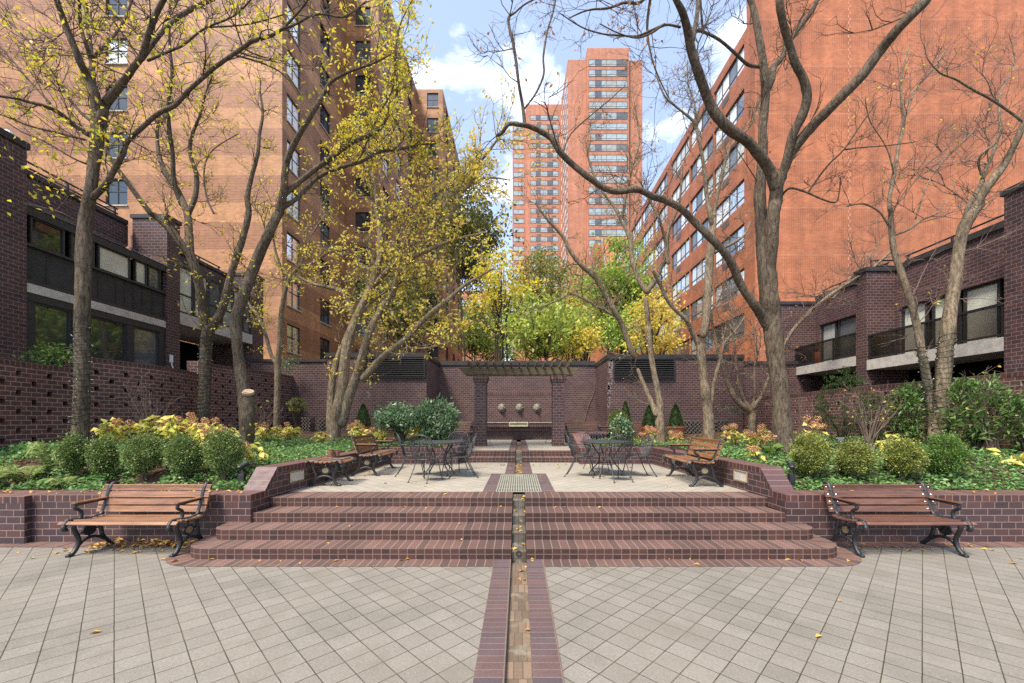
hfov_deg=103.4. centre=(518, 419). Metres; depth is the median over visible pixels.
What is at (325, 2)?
window
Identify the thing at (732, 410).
wall vine
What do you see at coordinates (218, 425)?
hydrangea
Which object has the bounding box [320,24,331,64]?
window
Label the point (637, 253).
window
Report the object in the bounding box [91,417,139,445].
hydrangea
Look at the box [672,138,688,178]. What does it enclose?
window
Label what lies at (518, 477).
drain grate
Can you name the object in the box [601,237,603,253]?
window
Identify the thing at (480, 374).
pergola
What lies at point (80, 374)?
string lights
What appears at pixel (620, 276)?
tree
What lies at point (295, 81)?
window
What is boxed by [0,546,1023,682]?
plaza paving
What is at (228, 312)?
window
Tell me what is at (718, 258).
window
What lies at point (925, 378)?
string lights
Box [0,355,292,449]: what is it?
perforated wall
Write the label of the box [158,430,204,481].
box shrub
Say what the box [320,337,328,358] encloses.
window
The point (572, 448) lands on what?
iron chair
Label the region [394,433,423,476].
iron chair
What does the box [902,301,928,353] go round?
window
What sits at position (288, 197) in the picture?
window
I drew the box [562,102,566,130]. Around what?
window
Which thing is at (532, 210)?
window
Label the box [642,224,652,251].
window
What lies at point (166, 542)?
fallen leaves
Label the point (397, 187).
window
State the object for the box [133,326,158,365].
window
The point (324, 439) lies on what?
hydrangea
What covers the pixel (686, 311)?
window
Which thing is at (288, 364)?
wall vine
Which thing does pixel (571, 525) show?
brick staircase
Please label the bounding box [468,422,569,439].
fountain basin
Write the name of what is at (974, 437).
rhododendron
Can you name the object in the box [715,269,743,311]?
window
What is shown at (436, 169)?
window
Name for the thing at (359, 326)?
window
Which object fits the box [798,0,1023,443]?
tree
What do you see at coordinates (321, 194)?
window
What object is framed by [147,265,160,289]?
window
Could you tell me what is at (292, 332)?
window
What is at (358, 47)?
window
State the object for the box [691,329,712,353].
window
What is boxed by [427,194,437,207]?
window
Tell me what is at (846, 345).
window
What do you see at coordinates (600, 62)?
window
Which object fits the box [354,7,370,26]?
window
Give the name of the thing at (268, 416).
bare shrub
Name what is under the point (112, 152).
window
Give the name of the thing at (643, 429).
terracotta pot
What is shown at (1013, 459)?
hosta
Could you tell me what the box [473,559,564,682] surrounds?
channel edging
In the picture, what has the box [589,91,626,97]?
window
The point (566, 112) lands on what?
window
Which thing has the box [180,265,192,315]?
window
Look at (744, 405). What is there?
tree
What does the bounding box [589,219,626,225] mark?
window
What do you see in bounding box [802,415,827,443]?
hydrangea
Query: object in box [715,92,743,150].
window
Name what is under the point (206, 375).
string lights
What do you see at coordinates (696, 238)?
window
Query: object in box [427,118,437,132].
window
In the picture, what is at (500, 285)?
tree
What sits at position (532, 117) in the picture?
window
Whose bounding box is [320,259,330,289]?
window
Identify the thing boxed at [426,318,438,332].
window
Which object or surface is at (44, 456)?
fern
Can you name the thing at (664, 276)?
window
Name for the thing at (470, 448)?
iron chair
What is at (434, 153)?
window
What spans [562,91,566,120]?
window
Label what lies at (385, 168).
window
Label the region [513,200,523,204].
window
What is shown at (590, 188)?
window
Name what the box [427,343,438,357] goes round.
window
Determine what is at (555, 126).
window
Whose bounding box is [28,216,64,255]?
window
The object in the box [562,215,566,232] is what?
window
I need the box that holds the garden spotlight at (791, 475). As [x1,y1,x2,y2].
[787,460,795,488]
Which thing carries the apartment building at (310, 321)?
on the ground
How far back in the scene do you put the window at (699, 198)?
31.50 m
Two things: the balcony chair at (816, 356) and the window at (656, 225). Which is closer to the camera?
the balcony chair at (816, 356)
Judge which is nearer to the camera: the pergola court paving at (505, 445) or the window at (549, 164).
the pergola court paving at (505, 445)
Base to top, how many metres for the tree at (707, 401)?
14.167 m
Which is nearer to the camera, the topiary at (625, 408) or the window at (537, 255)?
the topiary at (625, 408)
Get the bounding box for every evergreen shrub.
[370,398,427,443]
[410,393,462,439]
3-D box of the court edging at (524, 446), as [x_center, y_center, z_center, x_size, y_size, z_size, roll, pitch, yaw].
[0.000,0.966,15.100,0.614,0.092,6.000,0,0,0]
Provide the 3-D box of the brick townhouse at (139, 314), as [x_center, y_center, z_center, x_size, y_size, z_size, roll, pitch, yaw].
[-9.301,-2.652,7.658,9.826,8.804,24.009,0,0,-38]
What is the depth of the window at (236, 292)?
17.18 m
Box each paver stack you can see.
[286,417,305,429]
[301,417,315,431]
[317,419,325,431]
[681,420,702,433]
[714,420,732,431]
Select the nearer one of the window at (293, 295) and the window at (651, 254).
the window at (293, 295)
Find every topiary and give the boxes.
[355,404,370,425]
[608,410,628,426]
[621,401,630,424]
[642,404,655,426]
[667,404,683,425]
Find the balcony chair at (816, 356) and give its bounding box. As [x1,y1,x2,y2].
[814,351,821,363]
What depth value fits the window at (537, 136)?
124.97 m
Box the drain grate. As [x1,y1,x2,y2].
[496,474,541,491]
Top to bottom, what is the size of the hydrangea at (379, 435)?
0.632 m
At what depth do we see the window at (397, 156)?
38.73 m
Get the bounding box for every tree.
[0,0,396,444]
[72,0,296,428]
[195,0,463,448]
[217,153,376,432]
[233,67,552,442]
[328,243,478,352]
[412,159,526,360]
[434,300,518,360]
[439,252,607,360]
[458,236,548,360]
[459,0,968,458]
[490,281,603,360]
[504,236,590,359]
[517,78,691,447]
[529,290,617,360]
[558,219,686,353]
[561,322,607,360]
[562,272,614,360]
[577,301,650,360]
[608,279,690,353]
[615,5,793,438]
[679,180,921,431]
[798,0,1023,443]
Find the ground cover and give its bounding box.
[0,432,1023,489]
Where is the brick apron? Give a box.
[0,542,1023,565]
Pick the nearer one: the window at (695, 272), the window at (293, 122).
the window at (293, 122)
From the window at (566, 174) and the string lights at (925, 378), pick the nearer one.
the string lights at (925, 378)
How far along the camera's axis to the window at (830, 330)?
17.01 m
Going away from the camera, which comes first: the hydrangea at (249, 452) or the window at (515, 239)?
the hydrangea at (249, 452)
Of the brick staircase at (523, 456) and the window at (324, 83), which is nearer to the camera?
the brick staircase at (523, 456)
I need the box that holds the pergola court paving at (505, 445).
[466,440,666,449]
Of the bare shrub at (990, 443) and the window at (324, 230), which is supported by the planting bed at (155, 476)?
the bare shrub at (990, 443)
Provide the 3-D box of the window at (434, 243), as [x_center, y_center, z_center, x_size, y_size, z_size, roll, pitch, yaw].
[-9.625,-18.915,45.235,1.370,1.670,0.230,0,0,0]
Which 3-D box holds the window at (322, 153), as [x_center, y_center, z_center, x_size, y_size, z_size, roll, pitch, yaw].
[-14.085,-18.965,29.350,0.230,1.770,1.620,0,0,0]
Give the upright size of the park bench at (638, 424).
0.896 m
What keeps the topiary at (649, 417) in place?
in the terracotta pot at (643, 429)
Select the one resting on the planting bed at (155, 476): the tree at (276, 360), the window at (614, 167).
the tree at (276, 360)
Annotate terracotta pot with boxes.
[640,427,654,437]
[666,426,685,436]
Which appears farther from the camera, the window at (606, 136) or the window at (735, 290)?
the window at (606, 136)
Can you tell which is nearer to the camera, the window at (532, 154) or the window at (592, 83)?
the window at (592, 83)
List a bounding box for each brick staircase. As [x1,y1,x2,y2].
[191,492,836,562]
[460,450,576,463]
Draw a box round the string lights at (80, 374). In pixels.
[69,324,92,425]
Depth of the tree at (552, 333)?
23.04 m
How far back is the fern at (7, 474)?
6.45 m
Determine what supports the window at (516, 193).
in the apartment tower
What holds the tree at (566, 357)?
on the ground
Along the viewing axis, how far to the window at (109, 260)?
11.96 m
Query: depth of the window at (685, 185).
34.70 m
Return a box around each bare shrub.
[100,363,183,432]
[255,399,283,432]
[790,379,825,435]
[832,380,914,448]
[933,358,1023,452]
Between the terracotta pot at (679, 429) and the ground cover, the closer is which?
the ground cover
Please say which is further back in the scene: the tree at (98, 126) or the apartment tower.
the apartment tower
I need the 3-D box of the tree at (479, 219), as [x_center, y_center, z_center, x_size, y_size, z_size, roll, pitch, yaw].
[-3.700,-8.898,30.859,9.112,21.307,9.748,0,0,0]
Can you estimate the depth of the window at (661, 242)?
40.62 m
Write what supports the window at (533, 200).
in the apartment tower
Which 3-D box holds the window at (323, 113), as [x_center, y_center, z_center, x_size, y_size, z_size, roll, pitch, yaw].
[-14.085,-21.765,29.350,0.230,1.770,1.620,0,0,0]
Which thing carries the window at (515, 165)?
in the apartment tower
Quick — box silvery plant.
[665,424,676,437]
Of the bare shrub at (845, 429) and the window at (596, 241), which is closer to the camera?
the bare shrub at (845, 429)
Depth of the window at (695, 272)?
31.97 m
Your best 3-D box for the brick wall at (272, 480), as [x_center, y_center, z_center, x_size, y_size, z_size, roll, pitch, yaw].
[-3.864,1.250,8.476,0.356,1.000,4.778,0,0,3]
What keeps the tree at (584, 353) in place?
on the ground
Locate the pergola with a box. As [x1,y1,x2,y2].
[459,360,579,445]
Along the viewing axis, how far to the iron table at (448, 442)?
8.52 m
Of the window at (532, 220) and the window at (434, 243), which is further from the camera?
the window at (532, 220)
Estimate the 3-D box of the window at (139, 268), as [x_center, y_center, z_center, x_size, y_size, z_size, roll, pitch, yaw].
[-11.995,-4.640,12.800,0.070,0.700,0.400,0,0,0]
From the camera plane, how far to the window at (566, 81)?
117.34 m
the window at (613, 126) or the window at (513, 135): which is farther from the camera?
the window at (513, 135)
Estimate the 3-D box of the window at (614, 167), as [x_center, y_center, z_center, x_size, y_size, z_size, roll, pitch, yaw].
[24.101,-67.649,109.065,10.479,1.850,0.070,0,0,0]
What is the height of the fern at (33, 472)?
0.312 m
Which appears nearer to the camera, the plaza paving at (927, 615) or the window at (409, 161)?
the plaza paving at (927, 615)
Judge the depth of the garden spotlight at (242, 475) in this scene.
6.32 m
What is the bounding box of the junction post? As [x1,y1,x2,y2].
[834,437,844,448]
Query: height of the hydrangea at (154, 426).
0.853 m
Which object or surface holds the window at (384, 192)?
in the apartment building at (310, 321)
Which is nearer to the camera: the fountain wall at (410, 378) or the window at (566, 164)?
the fountain wall at (410, 378)
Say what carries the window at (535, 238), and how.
in the apartment tower
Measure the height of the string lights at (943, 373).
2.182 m
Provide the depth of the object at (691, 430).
16.64 m
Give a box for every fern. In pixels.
[0,464,60,483]
[0,465,30,483]
[24,442,57,473]
[37,476,84,488]
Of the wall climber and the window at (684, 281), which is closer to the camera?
the wall climber
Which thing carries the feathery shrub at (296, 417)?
on the planting bed at (155, 476)
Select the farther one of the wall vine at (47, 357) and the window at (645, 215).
the window at (645, 215)
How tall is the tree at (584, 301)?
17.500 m
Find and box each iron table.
[413,440,464,476]
[581,440,630,476]
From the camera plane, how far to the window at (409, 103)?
42.76 m
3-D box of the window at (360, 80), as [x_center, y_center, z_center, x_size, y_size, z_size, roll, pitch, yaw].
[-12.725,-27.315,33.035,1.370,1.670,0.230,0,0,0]
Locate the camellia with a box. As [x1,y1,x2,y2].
[609,412,635,445]
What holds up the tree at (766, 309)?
on the planting bed at (155, 476)
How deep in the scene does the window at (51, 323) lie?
10.38 m
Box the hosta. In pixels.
[988,448,1023,468]
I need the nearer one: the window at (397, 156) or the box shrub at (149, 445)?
the box shrub at (149, 445)
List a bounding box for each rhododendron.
[875,379,937,441]
[932,371,1022,452]
[988,389,1023,452]
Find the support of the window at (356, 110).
in the apartment building at (310, 321)
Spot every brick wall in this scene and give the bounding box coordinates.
[0,490,265,543]
[244,447,384,507]
[378,447,458,463]
[443,433,468,462]
[569,433,592,462]
[578,447,664,463]
[652,447,793,507]
[771,490,1023,541]
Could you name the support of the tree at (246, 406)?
on the planting bed at (155, 476)
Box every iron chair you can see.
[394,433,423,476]
[407,435,442,483]
[441,431,468,471]
[447,433,478,478]
[563,433,594,477]
[583,431,609,471]
[599,435,633,482]
[621,433,656,477]
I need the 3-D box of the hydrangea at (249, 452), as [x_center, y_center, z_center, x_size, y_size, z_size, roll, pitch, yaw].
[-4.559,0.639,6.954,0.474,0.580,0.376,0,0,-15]
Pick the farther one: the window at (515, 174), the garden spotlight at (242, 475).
the window at (515, 174)
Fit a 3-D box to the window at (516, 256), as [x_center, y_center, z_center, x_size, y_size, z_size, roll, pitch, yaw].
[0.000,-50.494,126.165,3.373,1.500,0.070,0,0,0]
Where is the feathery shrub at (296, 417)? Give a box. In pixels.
[286,397,307,429]
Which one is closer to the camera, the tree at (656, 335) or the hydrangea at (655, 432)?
the hydrangea at (655, 432)
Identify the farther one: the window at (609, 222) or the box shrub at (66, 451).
the window at (609, 222)
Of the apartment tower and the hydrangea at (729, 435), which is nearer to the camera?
the hydrangea at (729, 435)
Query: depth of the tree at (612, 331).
24.82 m
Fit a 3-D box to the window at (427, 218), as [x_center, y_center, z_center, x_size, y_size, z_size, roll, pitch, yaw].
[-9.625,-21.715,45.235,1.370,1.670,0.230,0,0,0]
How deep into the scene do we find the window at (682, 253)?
35.35 m
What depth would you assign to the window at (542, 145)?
124.97 m
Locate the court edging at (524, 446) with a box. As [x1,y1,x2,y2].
[509,440,528,449]
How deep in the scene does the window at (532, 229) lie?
124.97 m
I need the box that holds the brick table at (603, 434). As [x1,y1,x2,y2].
[575,432,606,439]
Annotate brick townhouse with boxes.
[0,128,264,369]
[780,181,1023,391]
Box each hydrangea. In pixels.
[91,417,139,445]
[130,415,166,441]
[156,412,198,442]
[184,417,215,447]
[206,417,238,442]
[240,440,267,471]
[253,448,280,462]
[255,422,282,441]
[272,422,301,439]
[311,431,331,443]
[346,420,371,439]
[369,426,390,444]
[405,426,424,439]
[638,425,659,441]
[668,430,683,441]
[721,423,750,446]
[743,424,770,444]
[744,444,765,460]
[754,433,784,459]
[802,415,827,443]
[874,431,900,451]
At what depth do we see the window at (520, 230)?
126.17 m
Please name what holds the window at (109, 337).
in the brick townhouse at (139, 314)
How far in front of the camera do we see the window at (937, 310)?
12.59 m
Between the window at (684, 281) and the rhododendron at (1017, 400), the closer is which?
the rhododendron at (1017, 400)
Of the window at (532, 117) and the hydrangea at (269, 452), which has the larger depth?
the window at (532, 117)
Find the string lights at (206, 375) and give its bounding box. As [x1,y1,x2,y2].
[196,329,215,419]
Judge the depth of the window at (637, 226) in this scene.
48.15 m
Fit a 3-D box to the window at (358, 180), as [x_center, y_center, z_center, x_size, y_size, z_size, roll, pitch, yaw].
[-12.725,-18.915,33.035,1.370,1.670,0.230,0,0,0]
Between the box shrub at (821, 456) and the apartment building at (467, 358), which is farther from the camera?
the apartment building at (467, 358)
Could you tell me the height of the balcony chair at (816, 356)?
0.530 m
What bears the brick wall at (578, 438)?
on the terrace paving at (577, 478)
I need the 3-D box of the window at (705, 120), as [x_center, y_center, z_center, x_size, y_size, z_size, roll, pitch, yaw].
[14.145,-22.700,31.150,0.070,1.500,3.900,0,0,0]
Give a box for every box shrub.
[46,428,91,475]
[77,432,123,480]
[112,429,166,481]
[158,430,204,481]
[197,423,250,481]
[785,426,837,481]
[833,435,886,478]
[876,432,930,481]
[920,427,979,481]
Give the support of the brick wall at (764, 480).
on the terrace paving at (577, 478)
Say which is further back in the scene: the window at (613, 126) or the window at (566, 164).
the window at (566, 164)
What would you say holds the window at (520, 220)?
in the apartment tower
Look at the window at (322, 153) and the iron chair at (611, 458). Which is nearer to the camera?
the iron chair at (611, 458)
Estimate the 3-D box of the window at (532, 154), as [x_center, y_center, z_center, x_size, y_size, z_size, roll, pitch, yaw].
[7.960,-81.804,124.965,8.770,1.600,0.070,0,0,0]
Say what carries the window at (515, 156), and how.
in the apartment tower
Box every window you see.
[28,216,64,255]
[34,302,70,365]
[69,233,94,266]
[91,316,126,361]
[96,244,130,279]
[103,0,127,17]
[103,39,127,64]
[103,180,127,205]
[104,133,127,158]
[107,86,127,111]
[133,260,146,284]
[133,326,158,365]
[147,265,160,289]
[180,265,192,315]
[193,275,207,317]
[208,278,220,324]
[221,284,232,327]
[233,291,242,331]
[243,297,250,333]
[286,49,301,95]
[286,95,301,138]
[286,192,301,225]
[286,232,298,265]
[286,282,301,312]
[286,324,301,355]
[287,3,301,51]
[287,141,298,178]
[320,0,331,26]
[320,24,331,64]
[320,64,331,101]
[320,103,331,139]
[320,141,331,176]
[320,181,331,214]
[320,221,328,250]
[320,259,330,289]
[320,298,331,326]
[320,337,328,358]
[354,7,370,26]
[354,42,370,60]
[354,76,370,94]
[354,178,370,197]
[354,213,370,231]
[355,247,370,266]
[355,281,368,300]
[355,315,370,334]
[356,110,370,129]
[382,26,387,51]
[382,61,389,86]
[382,155,389,184]
[382,326,389,345]
[383,188,387,216]
[383,224,389,247]
[396,124,401,146]
[396,151,401,178]
[396,180,401,205]
[408,97,411,118]
[408,152,411,173]
[426,168,437,182]
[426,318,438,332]
[427,93,438,107]
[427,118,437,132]
[427,143,438,157]
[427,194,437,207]
[427,218,437,232]
[427,243,437,257]
[427,293,437,307]
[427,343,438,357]
[513,135,523,139]
[513,144,523,148]
[513,154,523,158]
[513,163,523,167]
[513,172,523,176]
[513,181,523,185]
[513,191,523,195]
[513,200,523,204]
[513,209,523,213]
[513,218,523,222]
[513,228,523,232]
[513,237,523,241]
[513,246,523,250]
[513,255,523,259]
[530,115,558,119]
[530,134,558,138]
[530,143,553,147]
[530,152,558,157]
[530,162,558,166]
[530,171,558,175]
[530,180,558,185]
[530,190,558,194]
[530,199,558,203]
[530,208,558,213]
[530,218,558,222]
[530,227,558,231]
[530,236,558,241]
[530,246,558,250]
[530,255,558,259]
[532,124,558,129]
[562,81,566,111]
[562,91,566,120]
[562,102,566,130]
[562,112,566,139]
[562,164,566,187]
[562,174,566,197]
[562,184,566,206]
[562,195,566,216]
[562,205,566,226]
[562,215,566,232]
[589,59,626,65]
[589,70,626,76]
[589,80,626,86]
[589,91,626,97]
[589,102,626,108]
[589,112,626,118]
[589,123,626,129]
[589,133,626,140]
[589,144,626,150]
[589,155,626,161]
[589,165,626,171]
[589,176,626,182]
[589,187,623,193]
[589,197,626,203]
[589,208,626,214]
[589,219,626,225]
[589,229,625,235]
[589,240,601,246]
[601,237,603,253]
[632,217,640,238]
[634,242,640,259]
[642,200,652,225]
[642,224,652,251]
[642,252,652,276]
[654,174,666,206]
[654,206,666,233]
[654,234,665,260]
[655,263,666,285]
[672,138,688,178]
[672,171,688,209]
[672,205,688,241]
[672,239,688,272]
[672,272,688,304]
[672,306,688,335]
[672,340,688,353]
[691,110,710,148]
[691,136,712,183]
[691,175,712,215]
[691,218,708,252]
[691,257,705,286]
[691,290,712,321]
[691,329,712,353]
[715,46,743,108]
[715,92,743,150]
[715,142,743,189]
[715,224,743,270]
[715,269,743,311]
[715,314,743,351]
[716,180,743,230]
[822,321,837,361]
[838,315,855,358]
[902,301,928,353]
[932,291,961,348]
[963,279,1002,343]
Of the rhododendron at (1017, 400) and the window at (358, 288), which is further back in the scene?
the window at (358, 288)
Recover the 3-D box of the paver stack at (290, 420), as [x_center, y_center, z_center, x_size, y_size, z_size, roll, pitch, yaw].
[-9.431,0.211,17.075,0.677,0.612,0.410,0,0,0]
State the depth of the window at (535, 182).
124.97 m
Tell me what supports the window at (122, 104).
in the apartment building at (310, 321)
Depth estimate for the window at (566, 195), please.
117.34 m
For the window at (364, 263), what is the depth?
33.12 m
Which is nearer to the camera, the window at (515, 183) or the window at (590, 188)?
the window at (590, 188)
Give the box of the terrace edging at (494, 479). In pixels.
[483,463,554,491]
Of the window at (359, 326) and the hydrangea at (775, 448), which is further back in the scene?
the window at (359, 326)
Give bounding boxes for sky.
[390,0,745,360]
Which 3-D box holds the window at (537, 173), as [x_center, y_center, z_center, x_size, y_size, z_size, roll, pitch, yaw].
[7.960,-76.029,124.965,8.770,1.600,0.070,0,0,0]
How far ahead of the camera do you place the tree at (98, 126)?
7.89 m
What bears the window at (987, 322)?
in the brick townhouse at (990, 333)
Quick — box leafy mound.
[0,439,61,458]
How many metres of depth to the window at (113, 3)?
24.12 m
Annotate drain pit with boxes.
[498,480,538,493]
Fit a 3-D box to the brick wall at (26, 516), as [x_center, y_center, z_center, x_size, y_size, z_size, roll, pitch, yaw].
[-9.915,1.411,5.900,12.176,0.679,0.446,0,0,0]
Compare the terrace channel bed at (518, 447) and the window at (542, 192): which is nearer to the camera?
the terrace channel bed at (518, 447)
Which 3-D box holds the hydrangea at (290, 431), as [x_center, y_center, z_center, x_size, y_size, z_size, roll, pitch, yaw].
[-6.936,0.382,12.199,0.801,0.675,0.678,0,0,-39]
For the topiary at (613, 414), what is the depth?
15.05 m
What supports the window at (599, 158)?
in the apartment tower
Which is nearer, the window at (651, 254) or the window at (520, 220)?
the window at (651, 254)
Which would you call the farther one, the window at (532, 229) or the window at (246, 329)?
the window at (532, 229)
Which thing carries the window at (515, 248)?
in the apartment tower
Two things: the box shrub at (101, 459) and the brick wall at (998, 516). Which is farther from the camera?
the box shrub at (101, 459)
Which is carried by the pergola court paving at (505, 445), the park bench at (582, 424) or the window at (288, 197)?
the park bench at (582, 424)
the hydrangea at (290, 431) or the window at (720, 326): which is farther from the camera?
the window at (720, 326)
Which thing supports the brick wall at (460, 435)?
on the terrace paving at (577, 478)
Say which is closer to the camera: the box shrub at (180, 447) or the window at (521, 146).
the box shrub at (180, 447)
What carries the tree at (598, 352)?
on the ground
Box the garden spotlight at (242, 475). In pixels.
[236,460,249,489]
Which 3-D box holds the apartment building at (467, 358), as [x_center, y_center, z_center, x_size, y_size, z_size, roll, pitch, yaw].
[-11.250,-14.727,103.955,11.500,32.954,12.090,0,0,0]
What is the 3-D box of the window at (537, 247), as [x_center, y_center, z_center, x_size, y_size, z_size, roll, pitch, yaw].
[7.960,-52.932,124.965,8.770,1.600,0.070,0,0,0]
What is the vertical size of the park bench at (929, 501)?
0.896 m
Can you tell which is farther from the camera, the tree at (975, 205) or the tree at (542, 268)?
the tree at (542, 268)
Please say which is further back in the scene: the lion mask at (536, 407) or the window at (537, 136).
the window at (537, 136)
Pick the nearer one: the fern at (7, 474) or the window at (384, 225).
the fern at (7, 474)
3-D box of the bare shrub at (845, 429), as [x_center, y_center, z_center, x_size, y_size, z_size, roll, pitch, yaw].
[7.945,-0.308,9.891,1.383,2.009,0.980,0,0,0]
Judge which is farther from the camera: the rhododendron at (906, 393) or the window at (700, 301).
the window at (700, 301)
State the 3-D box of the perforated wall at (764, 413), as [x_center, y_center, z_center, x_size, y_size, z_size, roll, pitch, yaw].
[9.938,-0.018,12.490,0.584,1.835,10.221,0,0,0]
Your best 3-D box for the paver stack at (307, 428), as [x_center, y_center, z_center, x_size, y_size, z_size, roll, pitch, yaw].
[-8.742,0.215,16.775,0.410,0.619,0.410,0,0,0]
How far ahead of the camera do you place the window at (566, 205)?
117.34 m
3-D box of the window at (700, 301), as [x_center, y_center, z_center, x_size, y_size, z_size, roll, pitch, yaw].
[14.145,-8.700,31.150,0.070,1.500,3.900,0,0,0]
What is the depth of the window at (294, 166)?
25.53 m
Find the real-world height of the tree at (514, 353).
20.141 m
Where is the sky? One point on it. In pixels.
(462, 82)
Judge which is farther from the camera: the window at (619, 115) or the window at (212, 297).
the window at (619, 115)
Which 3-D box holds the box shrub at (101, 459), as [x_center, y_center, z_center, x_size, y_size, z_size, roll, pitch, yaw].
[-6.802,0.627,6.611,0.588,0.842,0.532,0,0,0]
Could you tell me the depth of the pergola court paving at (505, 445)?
13.83 m
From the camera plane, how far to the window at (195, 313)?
14.95 m
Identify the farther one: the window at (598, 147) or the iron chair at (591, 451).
the window at (598, 147)
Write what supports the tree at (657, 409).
on the planting bed at (155, 476)
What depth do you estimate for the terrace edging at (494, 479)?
8.06 m
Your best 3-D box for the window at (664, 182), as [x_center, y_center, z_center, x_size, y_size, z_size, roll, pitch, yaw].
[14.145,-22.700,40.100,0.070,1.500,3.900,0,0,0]
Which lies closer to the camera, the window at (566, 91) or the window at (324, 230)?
the window at (324, 230)
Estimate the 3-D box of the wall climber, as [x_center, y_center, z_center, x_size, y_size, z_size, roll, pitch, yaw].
[3.286,-1.290,20.070,1.363,3.538,0.027,0,0,0]
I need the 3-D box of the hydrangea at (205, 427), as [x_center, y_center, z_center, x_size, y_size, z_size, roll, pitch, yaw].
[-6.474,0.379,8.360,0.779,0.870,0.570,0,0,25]
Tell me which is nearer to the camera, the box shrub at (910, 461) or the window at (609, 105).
the box shrub at (910, 461)
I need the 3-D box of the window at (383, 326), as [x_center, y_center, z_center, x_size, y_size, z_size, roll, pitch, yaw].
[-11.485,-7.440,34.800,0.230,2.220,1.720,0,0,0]
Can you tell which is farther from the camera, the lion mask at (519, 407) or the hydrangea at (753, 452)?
the lion mask at (519, 407)
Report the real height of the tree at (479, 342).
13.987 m
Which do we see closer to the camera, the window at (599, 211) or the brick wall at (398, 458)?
the brick wall at (398, 458)
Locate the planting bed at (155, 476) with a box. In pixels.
[0,430,1023,489]
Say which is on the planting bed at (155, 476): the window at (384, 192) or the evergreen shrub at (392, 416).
the evergreen shrub at (392, 416)
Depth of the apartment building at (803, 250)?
24.00 m
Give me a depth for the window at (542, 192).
124.97 m
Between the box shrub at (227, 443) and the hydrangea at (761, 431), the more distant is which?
the hydrangea at (761, 431)
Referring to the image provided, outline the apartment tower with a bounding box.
[512,48,641,360]
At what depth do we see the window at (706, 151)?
31.35 m
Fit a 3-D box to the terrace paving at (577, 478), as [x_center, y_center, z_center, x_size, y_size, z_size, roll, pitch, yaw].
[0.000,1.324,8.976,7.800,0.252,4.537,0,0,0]
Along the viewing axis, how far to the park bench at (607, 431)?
14.23 m
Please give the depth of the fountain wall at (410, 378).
17.32 m
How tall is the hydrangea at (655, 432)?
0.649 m
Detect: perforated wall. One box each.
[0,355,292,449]
[744,371,1023,452]
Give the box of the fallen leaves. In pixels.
[0,433,1017,636]
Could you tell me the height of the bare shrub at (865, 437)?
1.634 m
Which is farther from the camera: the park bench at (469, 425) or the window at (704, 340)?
the window at (704, 340)
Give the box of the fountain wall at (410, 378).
[250,353,811,441]
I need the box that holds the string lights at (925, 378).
[915,347,937,410]
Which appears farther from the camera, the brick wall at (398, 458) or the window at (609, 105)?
the window at (609, 105)
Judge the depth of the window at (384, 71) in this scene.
34.89 m
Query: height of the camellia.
1.015 m
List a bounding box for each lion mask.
[498,404,505,412]
[516,403,522,411]
[533,403,540,411]
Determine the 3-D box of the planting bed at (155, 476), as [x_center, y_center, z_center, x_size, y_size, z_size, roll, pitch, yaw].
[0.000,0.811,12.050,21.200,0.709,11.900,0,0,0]
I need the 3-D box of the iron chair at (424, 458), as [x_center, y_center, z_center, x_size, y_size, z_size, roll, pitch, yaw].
[-1.815,0.741,7.875,0.589,0.914,0.635,0,0,18]
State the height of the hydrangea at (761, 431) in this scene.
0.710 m
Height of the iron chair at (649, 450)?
0.914 m
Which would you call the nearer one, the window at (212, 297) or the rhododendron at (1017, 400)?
the rhododendron at (1017, 400)
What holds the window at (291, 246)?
in the apartment building at (310, 321)
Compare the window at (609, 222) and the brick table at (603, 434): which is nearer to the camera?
the brick table at (603, 434)
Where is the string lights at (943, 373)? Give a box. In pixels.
[930,333,957,434]
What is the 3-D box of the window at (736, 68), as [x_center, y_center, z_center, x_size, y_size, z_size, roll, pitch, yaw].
[14.095,-22.425,27.100,0.170,2.050,3.900,0,0,0]
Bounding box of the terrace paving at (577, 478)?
[290,463,746,491]
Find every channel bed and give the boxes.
[505,563,532,682]
[515,442,522,473]
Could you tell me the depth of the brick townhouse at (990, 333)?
12.88 m
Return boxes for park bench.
[57,481,211,557]
[305,456,355,486]
[348,433,397,475]
[450,421,473,442]
[565,421,602,442]
[595,421,615,438]
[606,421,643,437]
[663,435,727,486]
[822,481,977,557]
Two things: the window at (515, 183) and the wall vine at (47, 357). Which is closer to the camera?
the wall vine at (47, 357)
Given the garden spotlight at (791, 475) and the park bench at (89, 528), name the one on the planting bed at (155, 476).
the garden spotlight at (791, 475)
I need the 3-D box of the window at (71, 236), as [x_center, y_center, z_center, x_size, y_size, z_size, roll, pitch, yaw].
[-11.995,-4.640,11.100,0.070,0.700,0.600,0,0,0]
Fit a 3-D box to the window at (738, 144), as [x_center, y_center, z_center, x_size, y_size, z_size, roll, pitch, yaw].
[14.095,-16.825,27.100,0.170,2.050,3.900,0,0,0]
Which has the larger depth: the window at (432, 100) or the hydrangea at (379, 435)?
the window at (432, 100)
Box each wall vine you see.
[12,341,72,366]
[281,354,301,374]
[715,405,756,414]
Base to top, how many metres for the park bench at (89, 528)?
0.896 m
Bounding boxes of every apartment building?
[0,0,460,360]
[462,291,498,360]
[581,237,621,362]
[613,0,1023,360]

